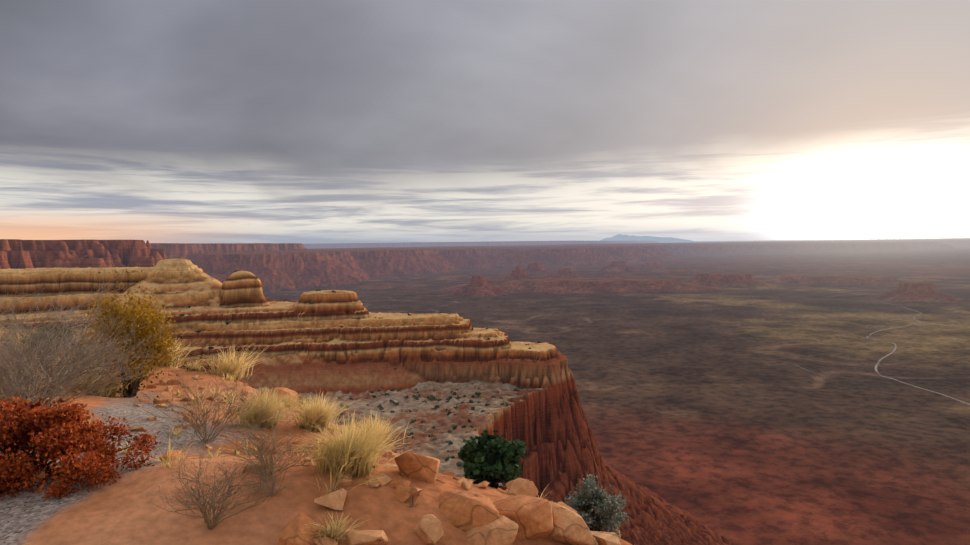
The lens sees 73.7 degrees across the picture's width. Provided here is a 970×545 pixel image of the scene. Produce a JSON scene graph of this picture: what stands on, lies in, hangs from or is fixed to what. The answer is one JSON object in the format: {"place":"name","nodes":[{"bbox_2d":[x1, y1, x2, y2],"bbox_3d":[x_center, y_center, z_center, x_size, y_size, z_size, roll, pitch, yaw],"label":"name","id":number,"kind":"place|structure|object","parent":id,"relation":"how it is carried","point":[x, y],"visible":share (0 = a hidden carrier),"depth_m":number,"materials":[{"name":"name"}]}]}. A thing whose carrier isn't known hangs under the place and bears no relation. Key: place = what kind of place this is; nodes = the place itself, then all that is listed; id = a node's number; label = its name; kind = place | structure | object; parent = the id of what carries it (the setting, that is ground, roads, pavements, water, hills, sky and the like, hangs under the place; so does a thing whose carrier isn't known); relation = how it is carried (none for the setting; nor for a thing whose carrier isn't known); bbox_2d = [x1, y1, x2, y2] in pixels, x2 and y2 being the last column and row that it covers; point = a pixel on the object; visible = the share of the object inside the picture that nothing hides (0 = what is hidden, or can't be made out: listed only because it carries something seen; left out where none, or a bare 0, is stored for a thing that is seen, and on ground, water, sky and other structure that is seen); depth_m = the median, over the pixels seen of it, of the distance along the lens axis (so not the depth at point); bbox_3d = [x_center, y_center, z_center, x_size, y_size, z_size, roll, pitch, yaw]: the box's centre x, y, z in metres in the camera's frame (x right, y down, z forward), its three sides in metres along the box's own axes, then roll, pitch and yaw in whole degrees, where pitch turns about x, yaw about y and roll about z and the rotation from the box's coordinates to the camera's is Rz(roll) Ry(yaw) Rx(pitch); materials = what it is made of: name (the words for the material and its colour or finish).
{"place":"outdoors","nodes":[
{"label":"outdoors","id":0,"kind":"place"},
{"bbox_2d":[0,238,969,544],"bbox_3d":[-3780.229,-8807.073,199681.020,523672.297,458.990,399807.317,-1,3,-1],"label":"terrain","id":1,"kind":"structure","parent":0,"point":[670,398],"depth_m":954.14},
{"bbox_2d":[21,325,79,352],"bbox_3d":[-8.889,1.369,13.272,0.820,0.640,0.967,0,3,21],"label":"shrub","id":2,"kind":"object","parent":1,"relation":"on","point":[53,337],"visible":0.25,"depth_m":13.24,"materials":[{"name":"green plant"}]},
{"bbox_2d":[0,392,160,501],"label":"red bush","id":3,"kind":"object","parent":1,"relation":"on","point":[65,436],"visible":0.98,"depth_m":4.20,"materials":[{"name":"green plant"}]},
{"bbox_2d":[0,263,171,413],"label":"dry shrub","id":4,"kind":"object","parent":1,"relation":"on","point":[21,381],"visible":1,"depth_m":6.25,"materials":[{"name":"grey plant"}]},
{"bbox_2d":[61,270,188,397],"bbox_3d":[-4.902,0.915,8.877,1.403,1.884,1.422,-1,3,-1],"label":"bush","id":5,"kind":"object","parent":1,"relation":"on","point":[159,344],"visible":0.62,"depth_m":8.74,"materials":[{"name":"yellow plant"}]},
{"bbox_2d":[140,363,259,448],"bbox_3d":[-2.847,1.300,6.489,1.188,0.813,1.221,-2,3,-22],"label":"dry shrub","id":6,"kind":"object","parent":1,"relation":"on","point":[199,427],"visible":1,"depth_m":6.50,"materials":[{"name":"brown plant"}]},
{"bbox_2d":[0,324,422,544],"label":"grass tufts","id":7,"kind":"object","parent":1,"relation":"on","point":[352,450],"visible":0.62,"depth_m":7.59,"materials":[{"name":"beige plant"}]},
{"bbox_2d":[148,445,292,528],"bbox_3d":[-1.506,1.185,3.730,0.708,0.516,0.714,1,3,34],"label":"dry shrub","id":8,"kind":"object","parent":1,"relation":"on","point":[204,501],"visible":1,"depth_m":3.66,"materials":[{"name":"brown plant"}]},
{"bbox_2d":[216,433,247,453],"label":"dry shrub","id":9,"kind":"object","parent":1,"relation":"on","point":[230,444],"visible":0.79,"depth_m":6.17,"materials":[{"name":"brown plant"}]},
{"bbox_2d":[202,409,319,475],"bbox_3d":[-1.432,1.089,4.157,0.764,0.452,0.692,-1,3,-1],"label":"dry shrub","id":10,"kind":"object","parent":1,"relation":"on","point":[260,454],"visible":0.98,"depth_m":4.15,"materials":[{"name":"brown plant"}]},
{"bbox_2d":[232,441,297,497],"bbox_3d":[-1.338,1.208,3.997,0.370,0.337,0.385,-1,3,-1],"label":"dry shrub","id":11,"kind":"object","parent":1,"relation":"on","point":[273,479],"visible":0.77,"depth_m":3.97,"materials":[{"name":"brown plant"}]},
{"bbox_2d":[8,270,540,466],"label":"desert shrubs","id":12,"kind":"object","parent":1,"relation":"on","point":[431,397],"visible":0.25,"depth_m":348.51,"materials":[{"name":"plant"}]},
{"bbox_2d":[0,346,559,544],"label":"grass wisps","id":13,"kind":"object","parent":1,"relation":"on","point":[175,432],"depth_m":6.10,"materials":[{"name":"beige plant"}]},
{"bbox_2d":[271,387,297,400],"bbox_3d":[-4.094,2.484,12.957,0.616,0.376,0.650,0,3,-3],"label":"boulder","id":14,"kind":"object","parent":1,"relation":"on","point":[286,391],"visible":0.4,"depth_m":12.82,"materials":[{"name":"stone"}]},
{"bbox_2d":[272,435,308,457],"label":"dry shrub","id":15,"kind":"object","parent":1,"relation":"on","point":[291,447],"visible":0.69,"depth_m":4.57,"materials":[{"name":"brown plant"}]},
{"bbox_2d":[279,512,317,544],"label":"boulder","id":16,"kind":"object","parent":1,"relation":"on","point":[291,534],"visible":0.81,"depth_m":3.61,"materials":[{"name":"stone"}]},
{"bbox_2d":[0,344,620,544],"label":"small rocks","id":17,"kind":"object","parent":1,"relation":"on","point":[335,500],"visible":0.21,"depth_m":4.52,"materials":[{"name":"stone"}]},
{"bbox_2d":[327,425,345,431],"bbox_3d":[-1.891,2.040,8.307,0.234,0.156,0.255,1,3,26],"label":"rock","id":18,"kind":"object","parent":1,"relation":"on","point":[342,426],"visible":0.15,"depth_m":8.24,"materials":[{"name":"stone"}]},
{"bbox_2d":[346,529,387,544],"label":"boulder","id":19,"kind":"object","parent":1,"relation":"on","point":[365,537],"visible":0.94,"depth_m":3.65,"materials":[{"name":"stone"}]},
{"bbox_2d":[377,449,391,454],"bbox_3d":[-1.166,2.067,7.360,0.192,0.137,0.179,-9,-10,28],"label":"rock","id":20,"kind":"object","parent":1,"relation":"on","point":[390,452],"visible":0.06,"depth_m":7.34,"materials":[{"name":"stone"}]},
{"bbox_2d":[403,485,422,508],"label":"dry shrub","id":21,"kind":"object","parent":1,"relation":"on","point":[412,499],"visible":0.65,"depth_m":4.06,"materials":[{"name":"brown plant"}]},
{"bbox_2d":[394,452,439,482],"bbox_3d":[-0.463,1.375,4.571,0.298,0.362,0.287,-9,9,1],"label":"boulder","id":22,"kind":"object","parent":1,"relation":"on","point":[420,467],"visible":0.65,"depth_m":4.44,"materials":[{"name":"stone"}]},
{"bbox_2d":[413,513,444,544],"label":"boulder","id":23,"kind":"object","parent":1,"relation":"on","point":[427,529],"visible":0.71,"depth_m":3.75,"materials":[{"name":"stone"}]},
{"bbox_2d":[439,490,498,530],"bbox_3d":[-0.125,1.526,4.081,0.525,0.265,0.324,-1,-7,43],"label":"boulder","id":24,"kind":"object","parent":1,"relation":"on","point":[462,510],"visible":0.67,"depth_m":3.96,"materials":[{"name":"stone"}]},
{"bbox_2d":[465,514,517,544],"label":"boulder","id":25,"kind":"object","parent":1,"relation":"on","point":[502,530],"visible":0.81,"depth_m":3.80,"materials":[{"name":"stone"}]},
{"bbox_2d":[457,429,526,488],"bbox_3d":[0.059,1.569,5.380,0.580,0.490,0.498,-1,3,-1],"label":"juniper bush","id":26,"kind":"object","parent":1,"relation":"on","point":[492,460],"visible":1,"depth_m":5.30,"materials":[{"name":"green plant"}]},
{"bbox_2d":[501,478,537,496],"bbox_3d":[0.186,1.680,4.973,0.388,0.213,0.238,1,3,39],"label":"boulder","id":27,"kind":"object","parent":1,"relation":"on","point":[520,486],"visible":0.73,"depth_m":4.91,"materials":[{"name":"stone"}]},
{"bbox_2d":[493,495,552,539],"bbox_3d":[0.226,1.653,4.189,0.546,0.362,0.402,-16,2,34],"label":"boulder","id":28,"kind":"object","parent":1,"relation":"on","point":[531,517],"visible":0.54,"depth_m":4.03,"materials":[{"name":"stone"}]},
{"bbox_2d":[548,501,597,544],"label":"boulder","id":29,"kind":"object","parent":1,"relation":"on","point":[570,527],"visible":0.6,"depth_m":4.08,"materials":[{"name":"stone"}]},
{"bbox_2d":[564,473,629,536],"bbox_3d":[1.099,2.387,6.576,0.710,0.614,0.753,-1,3,-1],"label":"sage bush","id":30,"kind":"object","parent":1,"relation":"on","point":[606,513],"visible":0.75,"depth_m":6.46,"materials":[{"name":"grey plant"}]},
{"bbox_2d":[592,520,620,540],"bbox_3d":[1.232,2.698,6.683,0.483,0.343,0.299,-2,3,-24],"label":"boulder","id":31,"kind":"object","parent":1,"relation":"on","point":[612,530],"visible":0.1,"depth_m":6.62,"materials":[{"name":"stone"}]},
{"bbox_2d":[0,0,969,243],"label":"sky","id":32,"kind":"structure","parent":0,"point":[154,121],"materials":[{"name":"grey"}]},
{"bbox_2d":[600,234,694,242],"bbox_3d":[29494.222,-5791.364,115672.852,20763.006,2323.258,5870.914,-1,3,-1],"label":"mountains","id":33,"kind":"structure","parent":0,"point":[619,237],"depth_m":116299.83,"materials":[{"name":"grey stone"}]},
{"bbox_2d":[866,302,969,404],"bbox_3d":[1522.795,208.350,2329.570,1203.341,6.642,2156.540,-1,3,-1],"label":"valley road","id":34,"kind":"structure","parent":0,"point":[877,364],"depth_m":1742.26,"materials":[{"name":"beige soil"}]}
]}

